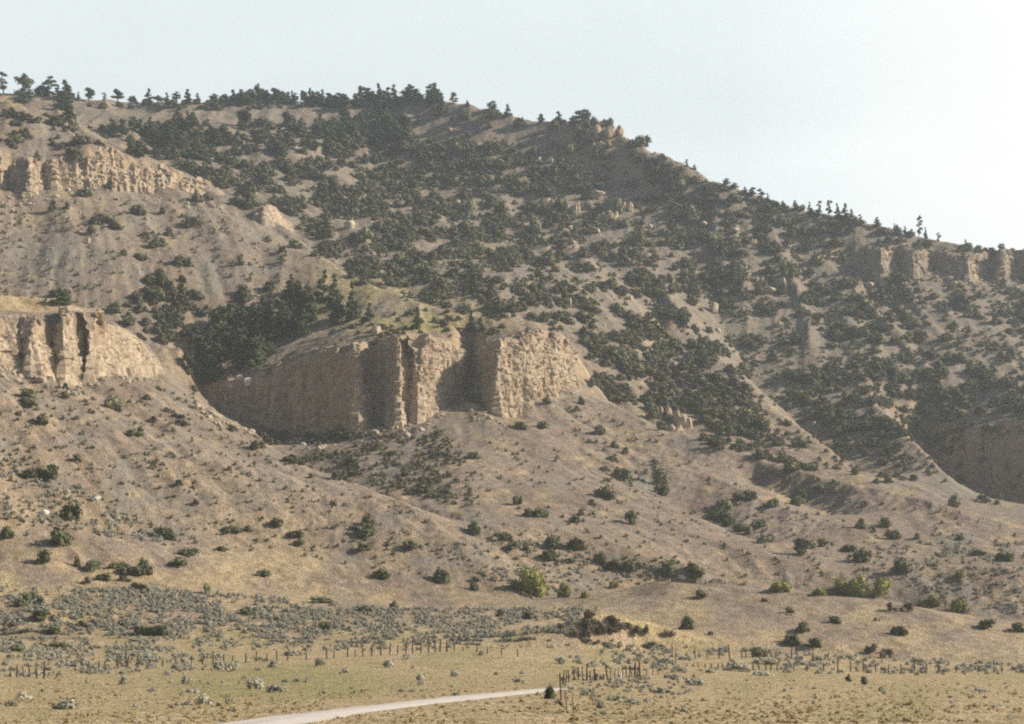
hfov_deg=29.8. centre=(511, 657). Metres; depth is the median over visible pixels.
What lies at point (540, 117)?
pine tree
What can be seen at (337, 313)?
pine tree
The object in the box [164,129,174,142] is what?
pine tree
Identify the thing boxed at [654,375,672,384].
shrub
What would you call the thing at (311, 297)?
pine tree
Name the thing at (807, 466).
shrub
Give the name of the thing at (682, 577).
white boulder
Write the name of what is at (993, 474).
cliff
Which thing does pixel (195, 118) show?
pine tree
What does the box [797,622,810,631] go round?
shrub
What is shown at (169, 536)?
shrub
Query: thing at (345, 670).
sagebrush
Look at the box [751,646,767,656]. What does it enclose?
shrub
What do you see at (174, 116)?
pine tree
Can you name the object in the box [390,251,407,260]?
shrub
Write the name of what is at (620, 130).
rock outcrop
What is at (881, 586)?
willow bush
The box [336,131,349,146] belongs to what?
pine tree
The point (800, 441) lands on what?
shrub
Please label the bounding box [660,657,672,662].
sagebrush
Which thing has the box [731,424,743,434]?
shrub
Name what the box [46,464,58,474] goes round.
shrub
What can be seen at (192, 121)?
pine tree
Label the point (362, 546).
shrub
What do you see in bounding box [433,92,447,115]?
pine tree
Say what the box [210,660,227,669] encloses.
sagebrush
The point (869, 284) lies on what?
boulder
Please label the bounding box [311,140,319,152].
pine tree
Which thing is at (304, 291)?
pine tree
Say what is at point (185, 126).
pine tree
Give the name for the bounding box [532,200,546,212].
shrub
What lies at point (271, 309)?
pine tree
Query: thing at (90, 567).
shrub
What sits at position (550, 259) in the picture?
shrub
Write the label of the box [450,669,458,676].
sagebrush
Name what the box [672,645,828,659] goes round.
wire fence
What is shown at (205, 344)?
pine tree
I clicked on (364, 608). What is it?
shrub
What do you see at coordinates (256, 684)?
sagebrush
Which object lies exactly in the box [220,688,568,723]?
road
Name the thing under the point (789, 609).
dry shrub
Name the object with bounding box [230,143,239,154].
pine tree
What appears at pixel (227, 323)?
pine tree
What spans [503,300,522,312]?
shrub
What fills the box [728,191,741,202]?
shrub
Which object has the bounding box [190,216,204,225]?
shrub
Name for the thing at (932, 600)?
willow bush
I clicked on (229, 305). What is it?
pine tree
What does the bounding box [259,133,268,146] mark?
pine tree
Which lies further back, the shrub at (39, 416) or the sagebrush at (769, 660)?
the shrub at (39, 416)
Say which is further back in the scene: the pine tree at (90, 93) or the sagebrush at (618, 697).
the pine tree at (90, 93)
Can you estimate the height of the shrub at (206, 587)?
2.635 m
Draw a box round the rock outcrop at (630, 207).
[622,201,633,211]
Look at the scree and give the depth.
605.64 m
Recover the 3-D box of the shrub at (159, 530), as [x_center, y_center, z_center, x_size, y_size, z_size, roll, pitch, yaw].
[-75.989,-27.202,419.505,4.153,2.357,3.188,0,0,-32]
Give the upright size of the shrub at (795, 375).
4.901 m
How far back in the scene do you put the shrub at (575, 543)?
448.17 m
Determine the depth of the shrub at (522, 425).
598.96 m
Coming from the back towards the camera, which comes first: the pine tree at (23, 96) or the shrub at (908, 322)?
the pine tree at (23, 96)
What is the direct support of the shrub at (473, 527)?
on the ground
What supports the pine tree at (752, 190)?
on the ground
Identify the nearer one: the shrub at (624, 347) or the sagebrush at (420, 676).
the sagebrush at (420, 676)
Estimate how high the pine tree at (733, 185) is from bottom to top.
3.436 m
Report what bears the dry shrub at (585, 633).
on the ground
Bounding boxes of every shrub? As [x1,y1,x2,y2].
[1,526,14,538]
[5,134,24,142]
[9,643,25,651]
[16,597,30,605]
[19,388,37,398]
[19,397,40,405]
[22,592,31,601]
[28,610,50,620]
[31,414,46,423]
[35,549,51,563]
[36,466,45,475]
[38,468,57,479]
[45,642,69,649]
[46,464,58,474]
[46,625,60,633]
[48,285,71,299]
[48,526,71,546]
[59,501,83,521]
[68,116,79,131]
[78,186,95,196]
[84,561,96,572]
[85,559,103,567]
[95,572,111,580]
[99,213,115,222]
[102,396,123,411]
[106,300,124,313]
[108,561,126,568]
[116,563,131,574]
[119,315,136,326]
[125,428,143,436]
[128,204,138,213]
[130,565,142,575]
[133,624,149,634]
[137,203,146,215]
[137,557,148,566]
[137,583,146,589]
[138,563,152,574]
[144,291,162,302]
[146,236,167,247]
[148,626,158,634]
[151,289,166,299]
[153,527,171,534]
[158,271,167,281]
[158,531,175,540]
[160,626,170,635]
[168,557,188,566]
[176,282,188,292]
[178,547,199,555]
[181,215,196,226]
[190,190,204,201]
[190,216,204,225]
[203,582,210,592]
[222,525,242,532]
[228,194,244,206]
[238,606,254,615]
[240,184,252,196]
[241,185,256,192]
[250,195,262,205]
[256,568,271,575]
[269,516,283,526]
[282,454,306,465]
[285,529,304,537]
[287,238,305,248]
[293,538,304,545]
[309,595,333,603]
[318,621,333,630]
[321,226,334,237]
[343,455,358,465]
[350,207,359,216]
[354,226,373,241]
[355,524,366,531]
[355,529,368,537]
[356,605,374,612]
[357,543,371,550]
[360,521,374,529]
[361,515,374,525]
[362,528,375,535]
[372,570,390,578]
[375,221,388,229]
[377,568,385,579]
[383,216,397,225]
[386,262,398,271]
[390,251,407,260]
[394,255,405,264]
[401,538,417,549]
[402,232,415,241]
[404,261,414,270]
[407,263,423,273]
[414,265,430,275]
[414,483,430,491]
[433,567,450,583]
[439,173,460,183]
[447,141,460,152]
[454,144,467,154]
[457,218,477,230]
[460,106,471,121]
[463,196,477,212]
[463,243,477,253]
[463,452,481,458]
[467,520,480,534]
[469,579,478,590]
[474,242,485,250]
[479,139,492,149]
[484,108,501,117]
[490,173,510,185]
[491,224,506,233]
[492,200,507,217]
[493,530,513,541]
[494,158,510,168]
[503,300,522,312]
[505,541,519,549]
[507,578,522,590]
[510,421,528,429]
[512,175,530,185]
[512,286,530,295]
[512,494,522,504]
[517,245,526,250]
[522,610,538,618]
[525,508,535,516]
[528,213,541,232]
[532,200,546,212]
[534,507,548,516]
[535,420,550,428]
[541,250,554,257]
[542,255,556,264]
[543,534,561,549]
[543,683,554,698]
[544,549,555,560]
[547,165,561,172]
[548,235,564,244]
[548,547,559,557]
[550,195,566,212]
[556,622,570,627]
[561,140,578,153]
[561,211,571,221]
[561,290,572,298]
[562,557,578,562]
[563,536,587,549]
[568,515,581,522]
[570,181,588,187]
[570,628,579,636]
[572,122,585,132]
[581,119,591,129]
[581,335,592,347]
[581,618,591,625]
[581,628,588,636]
[582,638,599,643]
[583,609,589,617]
[583,610,595,615]
[586,623,597,630]
[586,626,591,637]
[593,484,616,499]
[593,550,606,564]
[594,332,604,339]
[595,623,605,632]
[599,624,606,633]
[602,277,617,291]
[604,561,623,568]
[605,391,622,401]
[606,196,624,213]
[607,329,619,336]
[607,625,615,632]
[610,619,620,626]
[611,348,621,359]
[611,466,632,480]
[612,622,620,632]
[613,217,634,226]
[619,343,631,350]
[621,559,634,569]
[621,562,631,570]
[622,350,632,359]
[623,622,632,628]
[624,509,636,525]
[625,177,638,186]
[630,563,638,571]
[632,229,645,246]
[632,624,641,634]
[633,151,646,163]
[634,135,651,146]
[635,362,645,367]
[643,625,649,633]
[644,364,659,375]
[645,406,661,419]
[647,158,664,167]
[648,641,663,646]
[651,287,665,297]
[651,464,668,483]
[653,483,670,495]
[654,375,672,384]
[658,559,675,576]
[659,228,676,236]
[662,349,669,356]
[662,629,676,636]
[670,177,687,189]
[671,338,681,346]
[678,615,694,629]
[680,268,691,275]
[685,202,703,223]
[687,562,697,569]
[688,284,703,295]
[689,567,702,577]
[691,375,708,385]
[691,400,699,408]
[692,568,705,577]
[695,588,707,598]
[699,406,709,414]
[700,230,719,240]
[707,437,723,446]
[707,510,721,520]
[711,503,722,509]
[712,508,728,513]
[714,425,734,436]
[716,498,725,504]
[719,500,732,509]
[721,515,736,525]
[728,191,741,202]
[729,237,740,246]
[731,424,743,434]
[731,492,748,499]
[732,522,744,530]
[733,260,751,281]
[738,409,752,416]
[740,524,755,533]
[743,337,753,343]
[743,488,751,496]
[750,518,766,526]
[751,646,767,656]
[754,279,768,293]
[756,416,769,425]
[756,533,770,542]
[758,263,776,274]
[760,304,769,314]
[762,497,779,506]
[775,450,788,457]
[778,256,799,278]
[781,369,797,380]
[782,637,801,645]
[784,634,796,638]
[785,462,800,470]
[785,606,795,613]
[789,435,810,447]
[790,332,803,344]
[790,488,804,497]
[791,389,804,399]
[792,495,805,504]
[792,537,808,554]
[793,496,801,506]
[794,624,806,632]
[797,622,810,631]
[798,393,812,403]
[798,462,819,470]
[798,493,807,498]
[805,539,817,548]
[805,638,822,647]
[808,251,824,265]
[812,483,828,490]
[816,538,829,546]
[824,328,840,337]
[828,615,842,622]
[829,425,844,435]
[837,279,852,288]
[839,544,855,552]
[841,214,866,224]
[845,293,866,301]
[849,328,869,336]
[851,547,871,561]
[854,517,866,528]
[862,299,877,310]
[863,645,871,652]
[867,334,885,344]
[868,288,887,299]
[868,361,882,369]
[869,643,876,652]
[870,323,889,331]
[876,275,893,282]
[877,516,891,527]
[879,649,885,658]
[883,529,900,538]
[884,648,892,657]
[886,602,897,611]
[890,556,910,573]
[890,625,906,635]
[891,371,902,381]
[898,602,914,611]
[899,370,910,379]
[899,627,908,634]
[902,317,919,326]
[935,366,950,378]
[947,493,960,507]
[951,351,968,361]
[953,293,970,304]
[954,569,963,577]
[971,549,986,554]
[977,619,996,628]
[993,552,1003,559]
[998,300,1015,316]
[1003,345,1017,358]
[1003,550,1014,561]
[1007,622,1023,632]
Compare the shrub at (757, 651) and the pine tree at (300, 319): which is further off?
the pine tree at (300, 319)
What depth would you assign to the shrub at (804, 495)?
559.83 m
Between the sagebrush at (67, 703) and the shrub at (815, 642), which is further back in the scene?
the shrub at (815, 642)
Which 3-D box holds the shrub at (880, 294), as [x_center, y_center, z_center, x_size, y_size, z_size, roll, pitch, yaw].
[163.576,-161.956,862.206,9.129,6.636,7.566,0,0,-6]
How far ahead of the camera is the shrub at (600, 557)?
443.89 m
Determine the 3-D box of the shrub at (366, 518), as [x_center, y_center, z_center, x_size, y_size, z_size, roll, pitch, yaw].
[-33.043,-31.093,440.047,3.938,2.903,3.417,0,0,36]
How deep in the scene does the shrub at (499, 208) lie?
925.78 m
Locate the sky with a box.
[0,0,1023,250]
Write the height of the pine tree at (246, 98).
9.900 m
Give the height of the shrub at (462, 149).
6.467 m
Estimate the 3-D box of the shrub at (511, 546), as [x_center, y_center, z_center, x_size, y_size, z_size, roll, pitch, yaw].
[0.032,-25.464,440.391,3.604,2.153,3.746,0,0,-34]
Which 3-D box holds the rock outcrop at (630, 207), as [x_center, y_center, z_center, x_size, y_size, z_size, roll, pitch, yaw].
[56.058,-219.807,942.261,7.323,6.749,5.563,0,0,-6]
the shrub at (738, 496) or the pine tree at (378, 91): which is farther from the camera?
the pine tree at (378, 91)
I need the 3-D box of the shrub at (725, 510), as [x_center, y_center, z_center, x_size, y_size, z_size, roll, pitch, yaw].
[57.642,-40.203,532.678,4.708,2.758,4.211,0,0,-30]
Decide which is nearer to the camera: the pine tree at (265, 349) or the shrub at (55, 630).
the shrub at (55, 630)
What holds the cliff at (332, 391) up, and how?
on the ground
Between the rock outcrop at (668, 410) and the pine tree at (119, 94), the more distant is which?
the pine tree at (119, 94)
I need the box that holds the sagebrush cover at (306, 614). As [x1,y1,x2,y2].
[0,456,1023,721]
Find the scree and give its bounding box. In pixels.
[0,157,1023,714]
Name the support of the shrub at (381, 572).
on the ground
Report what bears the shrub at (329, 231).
on the ground
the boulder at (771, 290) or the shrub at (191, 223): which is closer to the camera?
the shrub at (191, 223)
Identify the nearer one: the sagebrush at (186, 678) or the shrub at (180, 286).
the sagebrush at (186, 678)
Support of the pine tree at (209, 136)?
on the ground
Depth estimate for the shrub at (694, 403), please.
701.44 m
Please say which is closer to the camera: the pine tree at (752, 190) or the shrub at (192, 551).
the shrub at (192, 551)
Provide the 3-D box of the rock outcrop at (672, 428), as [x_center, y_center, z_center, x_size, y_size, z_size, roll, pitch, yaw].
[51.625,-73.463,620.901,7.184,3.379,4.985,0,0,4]
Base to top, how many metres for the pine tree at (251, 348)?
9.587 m
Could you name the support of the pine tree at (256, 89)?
on the ground
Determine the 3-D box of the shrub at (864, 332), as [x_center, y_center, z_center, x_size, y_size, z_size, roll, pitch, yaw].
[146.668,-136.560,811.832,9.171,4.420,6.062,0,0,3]
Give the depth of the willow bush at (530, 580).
418.72 m
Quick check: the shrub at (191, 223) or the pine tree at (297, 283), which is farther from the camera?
the shrub at (191, 223)
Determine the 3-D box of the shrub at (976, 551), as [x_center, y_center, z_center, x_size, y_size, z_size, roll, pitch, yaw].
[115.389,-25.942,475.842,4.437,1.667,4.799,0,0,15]
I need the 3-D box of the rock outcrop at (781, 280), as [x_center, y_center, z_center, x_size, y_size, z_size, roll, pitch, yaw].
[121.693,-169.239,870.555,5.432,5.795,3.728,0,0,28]
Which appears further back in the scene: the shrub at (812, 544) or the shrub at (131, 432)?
the shrub at (812, 544)
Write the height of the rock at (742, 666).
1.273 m
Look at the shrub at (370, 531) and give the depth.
435.00 m
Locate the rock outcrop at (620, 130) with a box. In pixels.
[610,124,623,135]
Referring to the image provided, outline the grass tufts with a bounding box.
[0,659,1023,723]
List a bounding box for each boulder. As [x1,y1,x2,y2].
[36,509,49,515]
[244,377,252,386]
[344,220,354,228]
[371,326,380,335]
[505,313,510,318]
[546,156,552,162]
[564,296,571,306]
[590,190,604,195]
[678,575,685,579]
[711,302,717,313]
[729,228,738,231]
[766,287,775,292]
[776,321,784,326]
[863,282,873,286]
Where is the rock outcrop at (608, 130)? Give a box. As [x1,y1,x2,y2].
[593,125,615,138]
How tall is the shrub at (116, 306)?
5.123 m
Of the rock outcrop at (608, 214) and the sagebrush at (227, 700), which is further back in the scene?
the rock outcrop at (608, 214)
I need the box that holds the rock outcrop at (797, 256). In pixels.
[792,253,805,259]
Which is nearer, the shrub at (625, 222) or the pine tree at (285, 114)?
the shrub at (625, 222)
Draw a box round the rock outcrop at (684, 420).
[673,410,691,427]
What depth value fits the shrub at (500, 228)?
892.78 m
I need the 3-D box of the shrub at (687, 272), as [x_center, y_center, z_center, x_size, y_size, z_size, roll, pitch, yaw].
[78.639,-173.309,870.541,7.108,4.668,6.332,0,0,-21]
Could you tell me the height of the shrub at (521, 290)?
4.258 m
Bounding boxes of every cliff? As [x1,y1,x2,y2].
[0,146,209,196]
[0,306,164,385]
[207,327,580,435]
[252,204,294,234]
[842,246,1023,285]
[929,420,1023,503]
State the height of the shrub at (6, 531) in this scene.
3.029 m
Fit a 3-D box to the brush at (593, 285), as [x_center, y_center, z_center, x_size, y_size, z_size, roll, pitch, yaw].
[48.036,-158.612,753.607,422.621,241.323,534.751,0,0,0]
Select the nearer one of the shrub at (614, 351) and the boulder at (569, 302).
the shrub at (614, 351)
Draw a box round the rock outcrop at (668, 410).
[657,405,671,419]
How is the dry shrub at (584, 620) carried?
on the ground
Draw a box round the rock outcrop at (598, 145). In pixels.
[586,141,611,149]
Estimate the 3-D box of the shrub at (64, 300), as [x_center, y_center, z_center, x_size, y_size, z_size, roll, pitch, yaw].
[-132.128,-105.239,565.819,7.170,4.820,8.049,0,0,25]
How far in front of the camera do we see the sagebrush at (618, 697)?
97.14 m
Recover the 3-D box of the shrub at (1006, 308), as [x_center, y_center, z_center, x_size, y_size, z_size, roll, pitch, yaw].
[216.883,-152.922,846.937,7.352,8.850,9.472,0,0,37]
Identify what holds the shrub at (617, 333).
on the ground
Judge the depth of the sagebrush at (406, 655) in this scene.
262.10 m
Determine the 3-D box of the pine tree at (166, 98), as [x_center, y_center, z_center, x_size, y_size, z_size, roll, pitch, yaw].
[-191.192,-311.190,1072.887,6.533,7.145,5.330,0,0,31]
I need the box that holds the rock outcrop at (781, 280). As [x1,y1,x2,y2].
[775,276,785,284]
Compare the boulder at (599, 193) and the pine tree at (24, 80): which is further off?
the pine tree at (24, 80)
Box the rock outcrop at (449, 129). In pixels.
[447,127,461,131]
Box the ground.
[0,93,1023,723]
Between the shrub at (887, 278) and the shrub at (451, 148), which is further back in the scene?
the shrub at (451, 148)
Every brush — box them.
[0,96,1023,684]
[173,129,1023,506]
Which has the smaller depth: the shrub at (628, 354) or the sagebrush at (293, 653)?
the sagebrush at (293, 653)
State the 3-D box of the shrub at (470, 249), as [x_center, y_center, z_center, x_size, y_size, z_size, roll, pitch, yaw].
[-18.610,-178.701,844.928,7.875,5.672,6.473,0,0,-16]
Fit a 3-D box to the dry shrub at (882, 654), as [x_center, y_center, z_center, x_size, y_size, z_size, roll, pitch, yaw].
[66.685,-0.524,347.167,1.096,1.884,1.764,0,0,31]
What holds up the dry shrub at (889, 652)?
on the ground
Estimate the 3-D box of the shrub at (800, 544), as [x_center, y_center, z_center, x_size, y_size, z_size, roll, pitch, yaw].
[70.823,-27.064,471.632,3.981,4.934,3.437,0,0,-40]
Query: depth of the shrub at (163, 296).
683.45 m
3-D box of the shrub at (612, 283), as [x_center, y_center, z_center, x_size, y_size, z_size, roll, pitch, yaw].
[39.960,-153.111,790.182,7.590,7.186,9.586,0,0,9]
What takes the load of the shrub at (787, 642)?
on the ground
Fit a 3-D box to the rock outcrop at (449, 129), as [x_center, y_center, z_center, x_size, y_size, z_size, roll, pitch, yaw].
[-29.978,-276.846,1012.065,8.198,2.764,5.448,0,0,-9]
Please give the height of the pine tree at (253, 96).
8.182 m
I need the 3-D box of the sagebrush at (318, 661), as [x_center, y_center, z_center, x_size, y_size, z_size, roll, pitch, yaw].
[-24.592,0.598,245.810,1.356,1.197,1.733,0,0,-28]
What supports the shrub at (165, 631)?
on the ground
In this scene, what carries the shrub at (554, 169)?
on the ground
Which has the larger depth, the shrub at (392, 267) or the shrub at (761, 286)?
the shrub at (761, 286)
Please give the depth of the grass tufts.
80.09 m
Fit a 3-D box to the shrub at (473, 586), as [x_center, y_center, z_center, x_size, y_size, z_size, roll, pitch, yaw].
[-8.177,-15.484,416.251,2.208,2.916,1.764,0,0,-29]
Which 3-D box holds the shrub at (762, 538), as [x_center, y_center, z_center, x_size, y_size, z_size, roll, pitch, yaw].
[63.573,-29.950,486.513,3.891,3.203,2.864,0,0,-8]
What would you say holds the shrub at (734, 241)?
on the ground
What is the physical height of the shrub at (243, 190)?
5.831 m
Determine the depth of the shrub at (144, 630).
339.35 m
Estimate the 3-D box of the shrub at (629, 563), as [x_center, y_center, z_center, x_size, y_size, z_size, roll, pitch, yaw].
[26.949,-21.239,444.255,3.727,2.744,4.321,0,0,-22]
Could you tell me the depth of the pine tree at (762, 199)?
929.95 m
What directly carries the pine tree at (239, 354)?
on the ground
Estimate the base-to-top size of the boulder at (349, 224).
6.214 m
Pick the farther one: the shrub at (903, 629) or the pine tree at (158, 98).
the pine tree at (158, 98)
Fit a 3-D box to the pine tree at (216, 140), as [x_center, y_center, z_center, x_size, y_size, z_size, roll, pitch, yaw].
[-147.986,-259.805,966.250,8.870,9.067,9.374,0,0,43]
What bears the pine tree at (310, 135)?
on the ground
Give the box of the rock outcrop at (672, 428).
[665,424,682,432]
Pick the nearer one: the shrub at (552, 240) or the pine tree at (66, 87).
the shrub at (552, 240)
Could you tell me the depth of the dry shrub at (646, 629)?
346.61 m
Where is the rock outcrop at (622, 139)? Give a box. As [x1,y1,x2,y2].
[617,136,628,142]
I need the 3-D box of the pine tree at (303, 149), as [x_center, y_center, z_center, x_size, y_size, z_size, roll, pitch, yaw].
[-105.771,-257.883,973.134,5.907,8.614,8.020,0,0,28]
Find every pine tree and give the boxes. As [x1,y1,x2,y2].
[0,71,7,93]
[10,86,36,102]
[13,73,33,87]
[32,85,50,94]
[38,76,56,96]
[49,90,76,110]
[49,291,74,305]
[52,84,59,94]
[58,79,75,99]
[61,101,76,119]
[84,87,95,100]
[104,118,119,132]
[110,89,123,101]
[116,119,129,136]
[124,138,136,153]
[127,96,137,102]
[127,115,138,129]
[133,118,145,135]
[134,140,145,156]
[141,140,151,153]
[144,88,151,100]
[146,121,157,136]
[148,144,160,158]
[151,95,163,101]
[151,129,164,145]
[159,121,171,132]
[162,92,169,103]
[162,144,171,159]
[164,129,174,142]
[171,110,184,126]
[172,91,180,103]
[172,113,179,126]
[175,134,183,146]
[179,143,190,157]
[180,119,190,130]
[181,141,192,157]
[182,351,196,374]
[183,117,197,126]
[184,89,192,104]
[190,112,200,129]
[190,130,205,139]
[190,136,199,146]
[190,145,205,159]
[191,93,201,103]
[194,336,207,363]
[200,340,213,362]
[201,341,211,354]
[204,125,216,134]
[206,93,219,101]
[206,143,213,156]
[207,132,214,144]
[207,304,233,321]
[208,307,229,334]
[210,131,225,145]
[210,343,228,365]
[215,310,229,332]
[218,127,229,143]
[219,93,228,101]
[219,124,229,133]
[221,326,234,347]
[226,131,232,144]
[226,302,234,322]
[228,90,239,103]
[229,339,250,370]
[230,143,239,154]
[231,327,252,345]
[236,91,244,101]
[236,109,251,122]
[236,116,246,130]
[239,88,258,105]
[243,141,250,153]
[243,306,256,325]
[245,335,266,364]
[246,303,261,324]
[247,337,264,351]
[249,91,256,103]
[249,124,255,136]
[251,131,260,145]
[253,83,263,97]
[254,118,265,129]
[256,93,262,102]
[256,334,268,356]
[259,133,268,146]
[259,297,270,317]
[260,126,270,138]
[261,296,271,317]
[262,89,270,100]
[264,136,278,151]
[266,94,273,103]
[266,298,277,319]
[271,89,284,103]
[275,141,286,156]
[275,299,285,324]
[276,123,284,134]
[277,91,291,103]
[277,302,290,323]
[281,110,293,121]
[281,112,291,125]
[282,121,288,134]
[282,273,293,295]
[283,280,296,301]
[285,92,292,104]
[288,118,300,135]
[290,93,298,105]
[290,280,302,304]
[291,285,302,303]
[295,308,311,335]
[295,312,310,333]
[297,122,308,137]
[297,138,308,154]
[297,285,311,307]
[297,289,320,317]
[300,90,305,102]
[304,87,313,105]
[304,91,313,103]
[304,132,317,139]
[304,301,315,322]
[310,118,323,131]
[311,93,324,105]
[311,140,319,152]
[313,123,324,134]
[313,269,331,302]
[317,113,325,127]
[323,94,336,105]
[324,273,339,307]
[325,118,339,136]
[325,290,349,323]
[329,131,336,141]
[332,93,351,107]
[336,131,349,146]
[338,108,350,114]
[339,114,349,120]
[345,280,362,319]
[350,92,365,106]
[357,112,366,127]
[358,85,366,97]
[358,303,375,322]
[366,90,375,100]
[372,83,381,101]
[374,94,387,109]
[384,107,392,120]
[389,84,397,101]
[395,87,423,101]
[397,113,410,124]
[401,130,410,139]
[403,117,412,128]
[403,126,413,136]
[409,311,422,328]
[422,89,430,100]
[422,94,436,103]
[427,83,443,101]
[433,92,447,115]
[449,92,458,103]
[467,310,476,332]
[468,266,480,293]
[486,100,496,110]
[502,104,512,116]
[536,113,544,122]
[553,111,567,123]
[568,115,577,123]
[573,109,591,120]
[723,178,730,184]
[730,182,738,188]
[750,187,756,196]
[756,188,765,197]
[759,197,767,202]
[807,209,814,215]
[813,209,819,216]
[815,201,822,212]
[826,200,832,215]
[833,203,840,217]
[839,203,848,217]
[873,217,881,226]
[906,229,915,236]
[916,215,922,236]
[998,243,1005,249]
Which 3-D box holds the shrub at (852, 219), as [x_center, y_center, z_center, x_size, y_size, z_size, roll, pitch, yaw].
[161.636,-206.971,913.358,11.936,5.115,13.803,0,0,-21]
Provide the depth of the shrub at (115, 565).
387.74 m
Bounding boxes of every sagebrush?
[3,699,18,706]
[14,690,32,698]
[50,697,78,709]
[118,674,127,684]
[181,673,191,683]
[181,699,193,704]
[194,693,213,704]
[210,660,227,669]
[223,697,234,702]
[226,661,239,671]
[245,677,264,688]
[265,684,286,692]
[268,659,276,666]
[282,650,304,655]
[314,657,325,665]
[341,668,349,672]
[383,658,393,667]
[402,653,410,659]
[416,672,424,679]
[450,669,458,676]
[555,657,566,663]
[582,690,593,695]
[596,700,604,707]
[615,694,623,700]
[625,697,637,702]
[653,687,673,692]
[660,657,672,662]
[668,673,681,679]
[678,707,687,711]
[682,678,704,685]
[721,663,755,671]
[750,671,774,675]
[752,658,780,663]
[972,688,990,691]
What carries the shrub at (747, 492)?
on the ground
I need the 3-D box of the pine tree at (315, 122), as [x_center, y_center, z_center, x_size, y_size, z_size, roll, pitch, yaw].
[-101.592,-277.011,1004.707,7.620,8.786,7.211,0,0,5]
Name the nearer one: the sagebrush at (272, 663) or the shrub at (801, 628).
the sagebrush at (272, 663)
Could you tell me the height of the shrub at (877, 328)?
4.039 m
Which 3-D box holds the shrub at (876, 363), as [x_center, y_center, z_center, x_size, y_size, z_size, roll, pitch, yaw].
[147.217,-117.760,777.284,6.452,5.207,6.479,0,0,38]
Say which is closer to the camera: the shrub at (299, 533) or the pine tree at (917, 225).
the shrub at (299, 533)
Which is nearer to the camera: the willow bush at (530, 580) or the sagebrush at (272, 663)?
the sagebrush at (272, 663)
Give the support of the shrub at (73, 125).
on the ground
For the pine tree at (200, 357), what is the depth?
662.28 m
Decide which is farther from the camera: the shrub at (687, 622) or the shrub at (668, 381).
the shrub at (668, 381)
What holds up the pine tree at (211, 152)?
on the ground
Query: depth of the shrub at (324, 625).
351.03 m
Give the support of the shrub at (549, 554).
on the ground
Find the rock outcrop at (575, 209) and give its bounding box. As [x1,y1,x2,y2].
[565,202,580,213]
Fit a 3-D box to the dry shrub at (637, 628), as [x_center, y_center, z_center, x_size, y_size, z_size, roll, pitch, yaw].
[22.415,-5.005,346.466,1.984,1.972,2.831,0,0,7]
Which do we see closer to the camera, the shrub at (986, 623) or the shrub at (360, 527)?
the shrub at (986, 623)
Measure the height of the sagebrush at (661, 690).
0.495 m
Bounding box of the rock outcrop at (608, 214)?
[599,210,618,219]
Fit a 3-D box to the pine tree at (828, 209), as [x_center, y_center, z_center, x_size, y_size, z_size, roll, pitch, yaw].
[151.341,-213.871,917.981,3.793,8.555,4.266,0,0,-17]
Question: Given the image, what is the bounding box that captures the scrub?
[0,137,1023,589]
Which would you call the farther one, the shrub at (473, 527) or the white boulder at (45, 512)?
the shrub at (473, 527)
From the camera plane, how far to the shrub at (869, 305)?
838.07 m
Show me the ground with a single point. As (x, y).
(734, 613)
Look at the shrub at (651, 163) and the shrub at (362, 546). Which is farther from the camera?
the shrub at (651, 163)
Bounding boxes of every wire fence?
[10,661,44,678]
[81,639,518,668]
[557,661,658,713]
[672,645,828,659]
[686,661,1021,672]
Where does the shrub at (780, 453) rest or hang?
on the ground
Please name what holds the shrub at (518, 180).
on the ground
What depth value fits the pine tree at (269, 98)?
1066.87 m
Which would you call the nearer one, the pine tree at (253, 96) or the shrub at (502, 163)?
the shrub at (502, 163)
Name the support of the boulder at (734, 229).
on the ground
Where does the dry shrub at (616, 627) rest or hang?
on the ground
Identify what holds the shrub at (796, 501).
on the ground
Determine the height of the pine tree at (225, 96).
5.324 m
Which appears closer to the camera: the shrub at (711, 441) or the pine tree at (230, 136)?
the shrub at (711, 441)
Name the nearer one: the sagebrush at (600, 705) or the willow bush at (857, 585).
the sagebrush at (600, 705)
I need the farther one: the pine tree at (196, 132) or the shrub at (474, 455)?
the pine tree at (196, 132)
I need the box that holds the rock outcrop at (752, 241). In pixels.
[746,238,756,243]
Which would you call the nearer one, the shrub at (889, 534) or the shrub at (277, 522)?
the shrub at (277, 522)
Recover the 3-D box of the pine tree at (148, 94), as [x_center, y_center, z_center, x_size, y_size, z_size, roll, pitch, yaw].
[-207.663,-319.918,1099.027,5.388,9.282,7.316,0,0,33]
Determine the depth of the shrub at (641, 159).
969.13 m
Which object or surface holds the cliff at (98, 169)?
on the ground
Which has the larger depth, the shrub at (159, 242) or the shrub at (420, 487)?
the shrub at (159, 242)
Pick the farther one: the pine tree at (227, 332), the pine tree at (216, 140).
the pine tree at (216, 140)
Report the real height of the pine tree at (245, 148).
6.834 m
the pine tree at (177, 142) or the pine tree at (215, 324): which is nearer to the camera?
the pine tree at (215, 324)
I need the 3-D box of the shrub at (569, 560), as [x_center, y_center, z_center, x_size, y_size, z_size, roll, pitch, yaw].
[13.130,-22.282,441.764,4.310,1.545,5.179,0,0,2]
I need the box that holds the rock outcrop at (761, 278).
[756,275,763,282]
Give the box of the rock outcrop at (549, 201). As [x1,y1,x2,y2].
[541,197,553,206]
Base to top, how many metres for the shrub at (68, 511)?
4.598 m
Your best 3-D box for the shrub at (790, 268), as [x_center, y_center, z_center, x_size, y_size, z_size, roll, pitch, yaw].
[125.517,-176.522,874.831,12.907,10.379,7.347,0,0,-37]
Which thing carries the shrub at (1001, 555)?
on the ground
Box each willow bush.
[518,565,549,597]
[556,581,571,597]
[581,590,589,597]
[609,581,619,588]
[768,580,792,591]
[812,587,826,595]
[825,577,849,595]
[847,573,869,596]
[870,576,891,597]
[917,594,942,607]
[948,595,968,612]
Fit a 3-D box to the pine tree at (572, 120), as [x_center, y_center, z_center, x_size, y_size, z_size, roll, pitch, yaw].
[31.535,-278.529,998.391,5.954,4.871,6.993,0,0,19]

